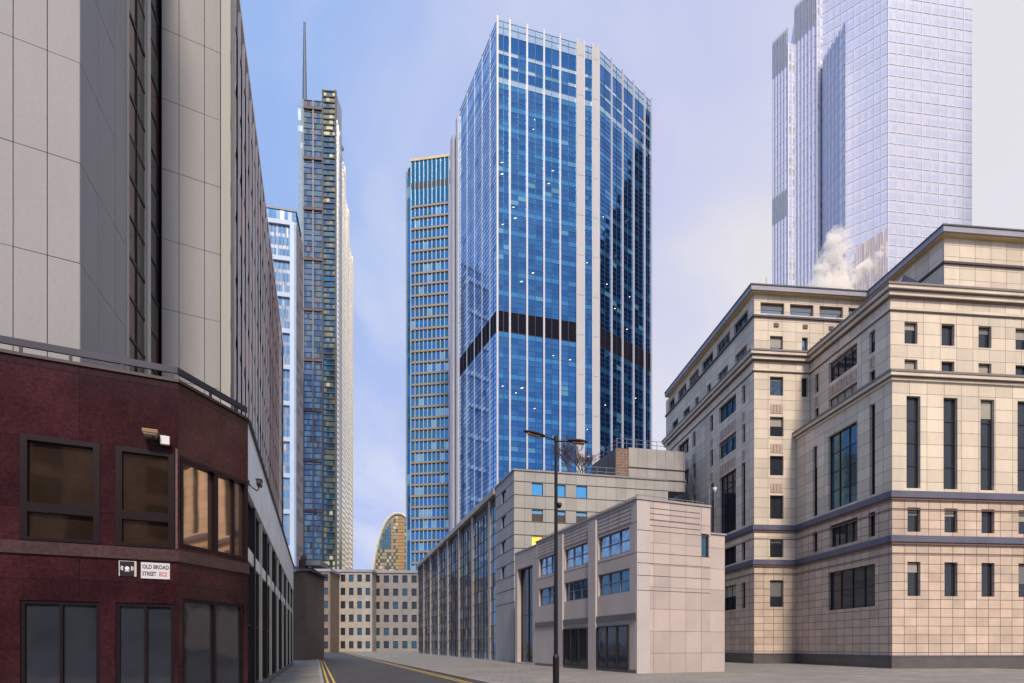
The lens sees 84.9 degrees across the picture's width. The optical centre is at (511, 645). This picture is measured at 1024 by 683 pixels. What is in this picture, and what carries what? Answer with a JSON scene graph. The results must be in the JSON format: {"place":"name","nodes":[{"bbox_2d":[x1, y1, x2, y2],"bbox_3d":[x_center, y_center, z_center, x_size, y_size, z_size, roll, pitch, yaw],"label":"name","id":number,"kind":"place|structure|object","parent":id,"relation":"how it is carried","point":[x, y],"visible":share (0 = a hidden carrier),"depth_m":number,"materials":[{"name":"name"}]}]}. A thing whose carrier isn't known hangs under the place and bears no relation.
{"place":"outdoors","nodes":[
{"label":"outdoors","id":0,"kind":"place"},
{"bbox_2d":[270,659,320,682],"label":"pavement","id":1,"kind":"structure","parent":0,"point":[302,671],"depth_m":31.97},
{"bbox_2d":[372,512,405,569],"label":"arched building","id":2,"kind":"structure","parent":0,"point":[390,552],"depth_m":319.78,"materials":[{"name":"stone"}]},
{"bbox_2d":[319,652,475,682],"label":"road","id":3,"kind":"structure","parent":0,"point":[344,667],"depth_m":35.84,"materials":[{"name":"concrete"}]},
{"bbox_2d":[320,652,470,682],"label":"road lines","id":4,"kind":"object","parent":3,"relation":"on","point":[327,681],"visible":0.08,"depth_m":35.75,"materials":[{"name":"yellow paint"}]},
{"bbox_2d":[240,0,1023,568],"label":"sky","id":5,"kind":"structure","parent":0,"point":[401,72],"materials":[{"name":"blue"}]},
{"bbox_2d":[348,651,1023,682],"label":"pavement","id":6,"kind":"structure","parent":0,"point":[494,671],"depth_m":31.97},
{"bbox_2d":[523,430,587,682],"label":"street lamp","id":7,"kind":"object","parent":6,"relation":"on","point":[555,655],"visible":1,"depth_m":19.94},
{"bbox_2d":[846,229,887,289],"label":"bronze tower","id":8,"kind":"structure","parent":0,"point":[868,269],"depth_m":109.23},
{"bbox_2d":[772,0,971,288],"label":"pale tower","id":9,"kind":"structure","parent":0,"point":[871,118],"depth_m":196.54,"materials":[{"name":"white glass"}]},
{"label":"ground","id":10,"kind":"structure","parent":0,"visible":0},
{"bbox_2d":[0,335,248,682],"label":"granite corner building","id":11,"kind":"structure","parent":10,"relation":"on","point":[96,486],"depth_m":13.46,"materials":[{"name":"stone"}]},
{"bbox_2d":[20,433,99,543],"bbox_3d":[-10.512,-3.621,13.078,1.492,2.396,0.180,0,0,-25],"label":"window","id":12,"kind":"structure","parent":11,"relation":"in","point":[60,478],"depth_m":13.05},
{"bbox_2d":[20,600,99,682],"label":"window","id":13,"kind":"structure","parent":11,"relation":"in","point":[60,640],"depth_m":13.04,"materials":[{"name":"grey glass"}]},
{"bbox_2d":[119,560,136,576],"bbox_3d":[-9.295,-1.871,13.547,0.358,0.372,0.022,0,0,-25],"label":"emblem plaque","id":14,"kind":"object","parent":11,"relation":"attached to","point":[127,568],"visible":1,"depth_m":13.55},
{"bbox_2d":[115,445,173,548],"bbox_3d":[-9.002,-3.621,13.776,1.222,2.396,0.180,0,0,-25],"label":"window","id":15,"kind":"structure","parent":11,"relation":"in","point":[144,478],"depth_m":13.75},
{"bbox_2d":[116,602,173,682],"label":"window","id":16,"kind":"structure","parent":11,"relation":"in","point":[144,631],"depth_m":13.76,"materials":[{"name":"grey glass"}]},
{"bbox_2d":[141,428,159,444],"bbox_3d":[-8.758,-5.079,13.591,0.340,0.260,0.400,0,0,-25],"label":"security camera","id":17,"kind":"object","parent":11,"relation":"attached to","point":[152,433],"visible":1,"depth_m":13.47,"materials":[{"name":"brown metal"}]},
{"bbox_2d":[140,561,169,579],"bbox_3d":[-8.775,-1.852,13.787,0.629,0.420,0.018,0,0,-25],"label":"street name sign","id":18,"kind":"object","parent":11,"relation":"attached to","point":[155,570],"visible":1,"depth_m":13.78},
{"bbox_2d":[158,434,169,445],"bbox_3d":[-8.565,-5.065,13.780,0.260,0.260,0.220,0,0,-25],"label":"alarm box","id":19,"kind":"object","parent":11,"relation":"attached to","point":[163,439],"visible":0.98,"depth_m":13.71,"materials":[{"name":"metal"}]},
{"bbox_2d":[183,599,242,682],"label":"window","id":20,"kind":"structure","parent":11,"relation":"in","point":[212,631],"depth_m":15.16,"materials":[{"name":"grey glass"}]},
{"bbox_2d":[181,457,246,559],"bbox_3d":[-8.100,-3.629,15.211,0.180,2.252,2.312,0,0,15],"label":"window","id":21,"kind":"structure","parent":11,"relation":"in","point":[213,502],"depth_m":15.15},
{"bbox_2d":[0,0,282,525],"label":"finned office block","id":22,"kind":"structure","parent":10,"relation":"on","point":[134,224],"depth_m":19.16,"materials":[{"name":"concrete"}]},
{"bbox_2d":[248,420,294,682],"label":"shopfront block","id":23,"kind":"structure","parent":10,"relation":"on","point":[270,611],"depth_m":22.78,"materials":[{"name":"metal"}]},
{"bbox_2d":[248,501,251,551],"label":"window","id":24,"kind":"structure","parent":23,"relation":"in","point":[249,506],"depth_m":18.31,"materials":[{"name":"glass"}]},
{"bbox_2d":[248,563,251,682],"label":"window","id":25,"kind":"structure","parent":23,"relation":"in","point":[250,567],"depth_m":18.31,"materials":[{"name":"glass"}]},
{"bbox_2d":[248,478,262,490],"bbox_3d":[-7.636,-4.804,16.800,0.350,0.381,0.643,0,0,0],"label":"security camera","id":26,"kind":"object","parent":23,"relation":"attached to","point":[259,481],"visible":0.99,"depth_m":16.72,"materials":[{"name":"metal"}]},
{"bbox_2d":[256,518,258,561],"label":"window","id":27,"kind":"structure","parent":23,"relation":"in","point":[257,523],"depth_m":20.53,"materials":[{"name":"glass"}]},
{"bbox_2d":[256,572,258,681],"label":"window","id":28,"kind":"structure","parent":23,"relation":"in","point":[257,576],"depth_m":20.53,"materials":[{"name":"glass"}]},
{"bbox_2d":[262,530,264,569],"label":"window","id":29,"kind":"structure","parent":23,"relation":"in","point":[263,535],"depth_m":22.70,"materials":[{"name":"glass"}]},
{"bbox_2d":[262,580,264,678],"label":"window","id":30,"kind":"structure","parent":23,"relation":"in","point":[263,583],"depth_m":22.70,"materials":[{"name":"glass"}]},
{"bbox_2d":[267,541,268,575],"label":"window","id":31,"kind":"structure","parent":23,"relation":"in","point":[267,541],"depth_m":24.81,"materials":[{"name":"glass"}]},
{"bbox_2d":[267,585,268,675],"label":"window","id":32,"kind":"structure","parent":23,"relation":"in","point":[267,585],"depth_m":24.83,"materials":[{"name":"glass"}]},
{"bbox_2d":[272,591,272,672],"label":"window","id":33,"kind":"structure","parent":23,"relation":"in","point":[272,591],"depth_m":27.05,"materials":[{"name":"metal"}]},
{"bbox_2d":[276,596,276,669],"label":"window","id":34,"kind":"structure","parent":23,"relation":"in","point":[276,596],"depth_m":29.27,"materials":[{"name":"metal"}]},
{"bbox_2d":[281,602,281,667],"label":"window","id":35,"kind":"structure","parent":23,"relation":"in","point":[281,602],"depth_m":33.56,"materials":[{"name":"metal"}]},
{"bbox_2d":[266,205,302,565],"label":"white ribbed tower","id":36,"kind":"structure","parent":10,"relation":"on","point":[286,239],"depth_m":189.78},
{"bbox_2d":[293,554,327,659],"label":"old house","id":37,"kind":"structure","parent":10,"relation":"on","point":[308,613],"depth_m":63.07,"materials":[{"name":"brick"}]},
{"bbox_2d":[298,22,352,568],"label":"spire tower","id":38,"kind":"structure","parent":10,"relation":"on","point":[323,218],"depth_m":240.63,"materials":[{"name":"blue glass"}]},
{"bbox_2d":[315,569,339,651],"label":"building","id":39,"kind":"structure","parent":10,"relation":"on","point":[331,612],"depth_m":151.25,"materials":[{"name":"stone"}]},
{"bbox_2d":[333,569,376,651],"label":"building","id":40,"kind":"structure","parent":10,"relation":"on","point":[357,610],"depth_m":158.00,"materials":[{"name":"stone"}]},
{"bbox_2d":[375,570,416,650],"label":"building","id":41,"kind":"structure","parent":10,"relation":"on","point":[396,610],"depth_m":163.00,"materials":[{"name":"stone"}]},
{"bbox_2d":[345,652,492,682],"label":"kerb","id":42,"kind":"structure","parent":10,"relation":"on","point":[457,676],"depth_m":34.34,"materials":[{"name":"concrete"}]},
{"bbox_2d":[406,154,449,569],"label":"banded tower","id":43,"kind":"structure","parent":10,"relation":"on","point":[427,354],"depth_m":179.08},
{"bbox_2d":[416,438,684,661],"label":"grey panel building","id":44,"kind":"structure","parent":10,"relation":"on","point":[465,566],"depth_m":61.15,"materials":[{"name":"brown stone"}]},
{"bbox_2d":[532,483,542,495],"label":"window","id":45,"kind":"structure","parent":44,"relation":"in","point":[537,489],"depth_m":55.69,"materials":[{"name":"blue glass"}]},
{"bbox_2d":[532,510,542,521],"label":"window","id":46,"kind":"structure","parent":44,"relation":"in","point":[537,515],"depth_m":55.67,"materials":[{"name":"brown glass"}]},
{"bbox_2d":[558,485,564,496],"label":"window","id":47,"kind":"structure","parent":44,"relation":"in","point":[561,488],"depth_m":56.23,"materials":[{"name":"blue glass"}]},
{"bbox_2d":[558,511,564,522],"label":"window","id":48,"kind":"structure","parent":44,"relation":"in","point":[561,514],"depth_m":56.21,"materials":[{"name":"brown glass"}]},
{"bbox_2d":[549,432,583,471],"bbox_3d":[6.025,-19.878,60.090,3.906,5.648,3.745,0,0,0],"label":"bare tree","id":49,"kind":"object","parent":44,"relation":"on","point":[567,450],"visible":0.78,"depth_m":59.88,"materials":[{"name":"grey plant"}]},
{"bbox_2d":[562,449,595,472],"bbox_3d":[7.447,-19.524,62.232,4.281,4.941,3.588,0,0,0],"label":"bare tree","id":50,"kind":"object","parent":44,"relation":"on","point":[586,460],"visible":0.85,"depth_m":61.74,"materials":[{"name":"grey plant"}]},
{"bbox_2d":[576,486,586,497],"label":"window","id":51,"kind":"structure","parent":44,"relation":"in","point":[581,491],"depth_m":56.67,"materials":[{"name":"blue glass"}]},
{"bbox_2d":[576,512,586,521],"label":"window","id":52,"kind":"structure","parent":44,"relation":"in","point":[579,515],"depth_m":56.65,"materials":[{"name":"brown glass"}]},
{"bbox_2d":[450,15,651,530],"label":"glass tower","id":53,"kind":"structure","parent":10,"relation":"on","point":[551,238],"depth_m":119.44,"materials":[{"name":"glass"}]},
{"bbox_2d":[514,494,726,672],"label":"pink stone building","id":54,"kind":"structure","parent":10,"relation":"on","point":[641,584],"depth_m":34.01,"materials":[{"name":"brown stone"}]},
{"bbox_2d":[521,566,532,662],"bbox_3d":[1.461,-2.686,48.135,0.102,8.173,3.484,0,0,-21],"label":"window","id":55,"kind":"structure","parent":54,"relation":"in","point":[527,573],"depth_m":48.53,"materials":[{"name":"black glass"}]},
{"bbox_2d":[540,555,553,576],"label":"window","id":56,"kind":"structure","parent":54,"relation":"in","point":[547,563],"depth_m":44.03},
{"bbox_2d":[540,586,553,605],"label":"window","id":57,"kind":"structure","parent":54,"relation":"in","point":[546,594],"depth_m":44.03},
{"bbox_2d":[563,627,587,665],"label":"shop window","id":58,"kind":"structure","parent":54,"relation":"in","point":[575,640],"depth_m":38.98,"materials":[{"name":"black glass"}]},
{"bbox_2d":[566,542,587,568],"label":"window","id":59,"kind":"structure","parent":54,"relation":"in","point":[578,555],"depth_m":39.28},
{"bbox_2d":[566,578,587,601],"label":"window","id":60,"kind":"structure","parent":54,"relation":"in","point":[576,590],"depth_m":39.28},
{"bbox_2d":[596,625,628,668],"bbox_3d":[6.127,0.050,34.426,0.102,2.600,3.699,0,0,-21],"label":"shop window","id":61,"kind":"structure","parent":54,"relation":"in","point":[612,642],"depth_m":34.37,"materials":[{"name":"black glass"}]},
{"bbox_2d":[600,527,628,559],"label":"window","id":62,"kind":"structure","parent":54,"relation":"in","point":[616,543],"depth_m":34.64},
{"bbox_2d":[600,569,628,595],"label":"window","id":63,"kind":"structure","parent":54,"relation":"in","point":[618,581],"depth_m":34.64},
{"bbox_2d":[701,534,707,556],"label":"window","id":64,"kind":"structure","parent":54,"relation":"in","point":[704,539],"depth_m":33.99,"materials":[{"name":"teal glass"}]},
{"bbox_2d":[661,223,1023,668],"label":"limestone building","id":65,"kind":"structure","parent":10,"relation":"on","point":[855,457],"depth_m":43.03,"materials":[{"name":"beige stone"}]},
{"bbox_2d":[680,439,688,453],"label":"window","id":66,"kind":"structure","parent":65,"relation":"in","point":[684,447],"depth_m":66.23,"materials":[{"name":"grey glass"}]},
{"bbox_2d":[704,353,712,369],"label":"window","id":67,"kind":"structure","parent":65,"relation":"in","point":[710,359],"depth_m":59.98,"materials":[{"name":"blue glass"}]},
{"bbox_2d":[712,484,713,532],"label":"window","id":68,"kind":"structure","parent":65,"relation":"in","point":[712,484],"depth_m":58.86,"materials":[{"name":"black glass"}]},
{"bbox_2d":[719,333,729,352],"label":"window","id":69,"kind":"structure","parent":65,"relation":"in","point":[727,339],"depth_m":56.27,"materials":[{"name":"blue glass"}]},
{"bbox_2d":[721,395,735,422],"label":"window","id":70,"kind":"structure","parent":65,"relation":"in","point":[730,407],"depth_m":55.42,"materials":[{"name":"blue glass"}]},
{"bbox_2d":[721,432,735,458],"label":"window","id":71,"kind":"structure","parent":65,"relation":"in","point":[729,444],"depth_m":55.42,"materials":[{"name":"blue glass"}]},
{"bbox_2d":[721,469,735,533],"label":"window","id":72,"kind":"structure","parent":65,"relation":"in","point":[728,482],"depth_m":55.42,"materials":[{"name":"black glass"}]},
{"bbox_2d":[725,546,735,565],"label":"window","id":73,"kind":"structure","parent":65,"relation":"in","point":[730,554],"depth_m":55.00,"materials":[{"name":"black glass"}]},
{"bbox_2d":[725,585,735,610],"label":"window","id":74,"kind":"structure","parent":65,"relation":"in","point":[730,591],"depth_m":54.96,"materials":[{"name":"black glass"}]},
{"bbox_2d":[736,312,747,332],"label":"window","id":75,"kind":"structure","parent":65,"relation":"in","point":[745,318],"depth_m":52.62,"materials":[{"name":"blue glass"}]},
{"bbox_2d":[744,463,744,525],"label":"window","id":76,"kind":"structure","parent":65,"relation":"in","point":[744,463],"depth_m":52.21,"materials":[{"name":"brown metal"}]},
{"bbox_2d":[760,304,782,313],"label":"window","id":77,"kind":"structure","parent":65,"relation":"in","point":[764,308],"depth_m":50.42,"materials":[{"name":"grey glass"}]},
{"bbox_2d":[770,337,781,348],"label":"window","id":78,"kind":"structure","parent":65,"relation":"in","point":[775,342],"depth_m":50.46,"materials":[{"name":"beige glass"}]},
{"bbox_2d":[770,377,781,395],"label":"window","id":79,"kind":"structure","parent":65,"relation":"in","point":[775,383],"depth_m":50.47,"materials":[{"name":"blue glass"}]},
{"bbox_2d":[770,418,781,435],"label":"window","id":80,"kind":"structure","parent":65,"relation":"in","point":[775,423],"depth_m":50.46,"materials":[{"name":"black glass"}]},
{"bbox_2d":[770,456,781,474],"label":"window","id":81,"kind":"structure","parent":65,"relation":"in","point":[775,462],"depth_m":50.47,"materials":[{"name":"black glass"}]},
{"bbox_2d":[770,496,781,518],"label":"window","id":82,"kind":"structure","parent":65,"relation":"in","point":[775,501],"depth_m":50.47,"materials":[{"name":"black glass"}]},
{"bbox_2d":[770,539,781,556],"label":"window","id":83,"kind":"structure","parent":65,"relation":"in","point":[775,545],"depth_m":50.47,"materials":[{"name":"black glass"}]},
{"bbox_2d":[770,580,781,606],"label":"window","id":84,"kind":"structure","parent":65,"relation":"in","point":[775,585],"depth_m":50.46,"materials":[{"name":"grey glass"}]},
{"bbox_2d":[790,305,811,315],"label":"window","id":85,"kind":"structure","parent":65,"relation":"in","point":[794,310],"depth_m":50.69,"materials":[{"name":"glass"}]},
{"bbox_2d":[802,379,805,396],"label":"window","id":86,"kind":"structure","parent":65,"relation":"in","point":[803,380],"depth_m":50.73,"materials":[{"name":"glass"}]},
{"bbox_2d":[815,447,816,515],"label":"window","id":87,"kind":"structure","parent":65,"relation":"in","point":[815,447],"depth_m":47.89,"materials":[{"name":"glass"}]},
{"bbox_2d":[819,307,840,317],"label":"window","id":88,"kind":"structure","parent":65,"relation":"in","point":[823,311],"depth_m":50.95,"materials":[{"name":"glass"}]},
{"bbox_2d":[830,422,856,509],"bbox_3d":[26.312,-14.100,44.259,0.102,6.100,3.410,0,0,-5],"label":"window","id":89,"kind":"structure","parent":65,"relation":"in","point":[843,445],"depth_m":44.45,"materials":[{"name":"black glass"}]},
{"bbox_2d":[831,344,856,381],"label":"window","id":90,"kind":"structure","parent":65,"relation":"in","point":[848,359],"depth_m":46.21,"materials":[{"name":"glass"}]},
{"bbox_2d":[831,383,856,406],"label":"window","id":91,"kind":"structure","parent":65,"relation":"in","point":[852,389],"depth_m":46.21,"materials":[{"name":"grey glass"}]},
{"bbox_2d":[832,518,856,546],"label":"window","id":92,"kind":"structure","parent":65,"relation":"in","point":[847,533],"depth_m":44.34,"materials":[{"name":"glass"}]},
{"bbox_2d":[830,564,874,609],"bbox_3d":[26.391,-4.450,43.325,0.102,3.100,5.285,0,0,-5],"label":"window","id":93,"kind":"structure","parent":65,"relation":"in","point":[854,587],"depth_m":43.29,"materials":[{"name":"black glass"}]},
{"bbox_2d":[871,512,874,536],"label":"window","id":94,"kind":"structure","parent":65,"relation":"in","point":[872,517],"depth_m":41.20,"materials":[{"name":"black glass"}]},
{"bbox_2d":[872,331,874,352],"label":"window","id":95,"kind":"structure","parent":65,"relation":"in","point":[873,333],"depth_m":43.02,"materials":[{"name":"black glass"}]},
{"bbox_2d":[872,404,874,494],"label":"window","id":96,"kind":"structure","parent":65,"relation":"in","point":[873,406],"depth_m":41.17,"materials":[{"name":"black glass"}]},
{"bbox_2d":[904,323,914,343],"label":"window","id":97,"kind":"structure","parent":65,"relation":"in","point":[909,329],"depth_m":41.38,"materials":[{"name":"grey glass"}]},
{"bbox_2d":[904,361,914,368],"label":"window","id":98,"kind":"structure","parent":65,"relation":"in","point":[907,364],"depth_m":41.37,"materials":[{"name":"brown metal"}]},
{"bbox_2d":[906,397,917,487],"bbox_3d":[28.086,-14.275,39.460,1.057,6.450,0.090,0,0,-5],"label":"window","id":99,"kind":"structure","parent":65,"relation":"in","point":[911,402],"depth_m":39.48,"materials":[{"name":"grey glass"}]},
{"bbox_2d":[907,508,917,531],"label":"window","id":100,"kind":"structure","parent":65,"relation":"in","point":[912,515],"depth_m":39.47,"materials":[{"name":"grey glass"}]},
{"bbox_2d":[907,562,917,595],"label":"window","id":101,"kind":"structure","parent":65,"relation":"in","point":[912,567],"depth_m":39.47,"materials":[{"name":"grey glass"}]},
{"bbox_2d":[941,326,951,345],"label":"window","id":102,"kind":"structure","parent":65,"relation":"in","point":[946,331],"depth_m":41.68,"materials":[{"name":"grey glass"}]},
{"bbox_2d":[941,363,951,370],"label":"window","id":103,"kind":"structure","parent":65,"relation":"in","point":[944,366],"depth_m":41.67,"materials":[{"name":"grey glass"}]},
{"bbox_2d":[943,399,954,488],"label":"window","id":104,"kind":"structure","parent":65,"relation":"in","point":[948,404],"depth_m":39.75,"materials":[{"name":"grey glass"}]},
{"bbox_2d":[944,509,954,532],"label":"window","id":105,"kind":"structure","parent":65,"relation":"in","point":[949,516],"depth_m":39.75,"materials":[{"name":"glass"}]},
{"bbox_2d":[944,563,954,595],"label":"window","id":106,"kind":"structure","parent":65,"relation":"in","point":[949,568],"depth_m":39.75,"materials":[{"name":"grey glass"}]},
{"bbox_2d":[978,328,988,347],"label":"window","id":107,"kind":"structure","parent":65,"relation":"in","point":[983,333],"depth_m":41.95,"materials":[{"name":"glass"}]},
{"bbox_2d":[978,364,988,372],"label":"window","id":108,"kind":"structure","parent":65,"relation":"in","point":[981,368],"depth_m":41.93,"materials":[{"name":"brown metal"}]},
{"bbox_2d":[980,401,991,489],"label":"window","id":109,"kind":"structure","parent":65,"relation":"in","point":[985,406],"depth_m":40.01,"materials":[{"name":"glass"}]},
{"bbox_2d":[981,512,991,532],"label":"window","id":110,"kind":"structure","parent":65,"relation":"in","point":[986,517],"depth_m":40.02,"materials":[{"name":"glass"}]},
{"bbox_2d":[981,563,991,596],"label":"window","id":111,"kind":"structure","parent":65,"relation":"in","point":[986,568],"depth_m":40.02,"materials":[{"name":"glass"}]},
{"bbox_2d":[1015,330,1023,349],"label":"window","id":112,"kind":"structure","parent":65,"relation":"in","point":[1019,334],"depth_m":42.24,"materials":[{"name":"grey metal"}]},
{"bbox_2d":[1015,366,1023,374],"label":"window","id":113,"kind":"structure","parent":65,"relation":"in","point":[1018,370],"depth_m":42.25,"materials":[{"name":"glass"}]},
{"bbox_2d":[1017,402,1023,490],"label":"window","id":114,"kind":"structure","parent":65,"relation":"in","point":[1020,405],"depth_m":40.29,"materials":[{"name":"glass"}]},
{"bbox_2d":[1018,512,1023,533],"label":"window","id":115,"kind":"structure","parent":65,"relation":"in","point":[1020,515],"depth_m":40.28,"materials":[{"name":"glass"}]},
{"bbox_2d":[1018,564,1023,596],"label":"window","id":116,"kind":"structure","parent":65,"relation":"in","point":[1020,566],"depth_m":40.27,"materials":[{"name":"glass"}]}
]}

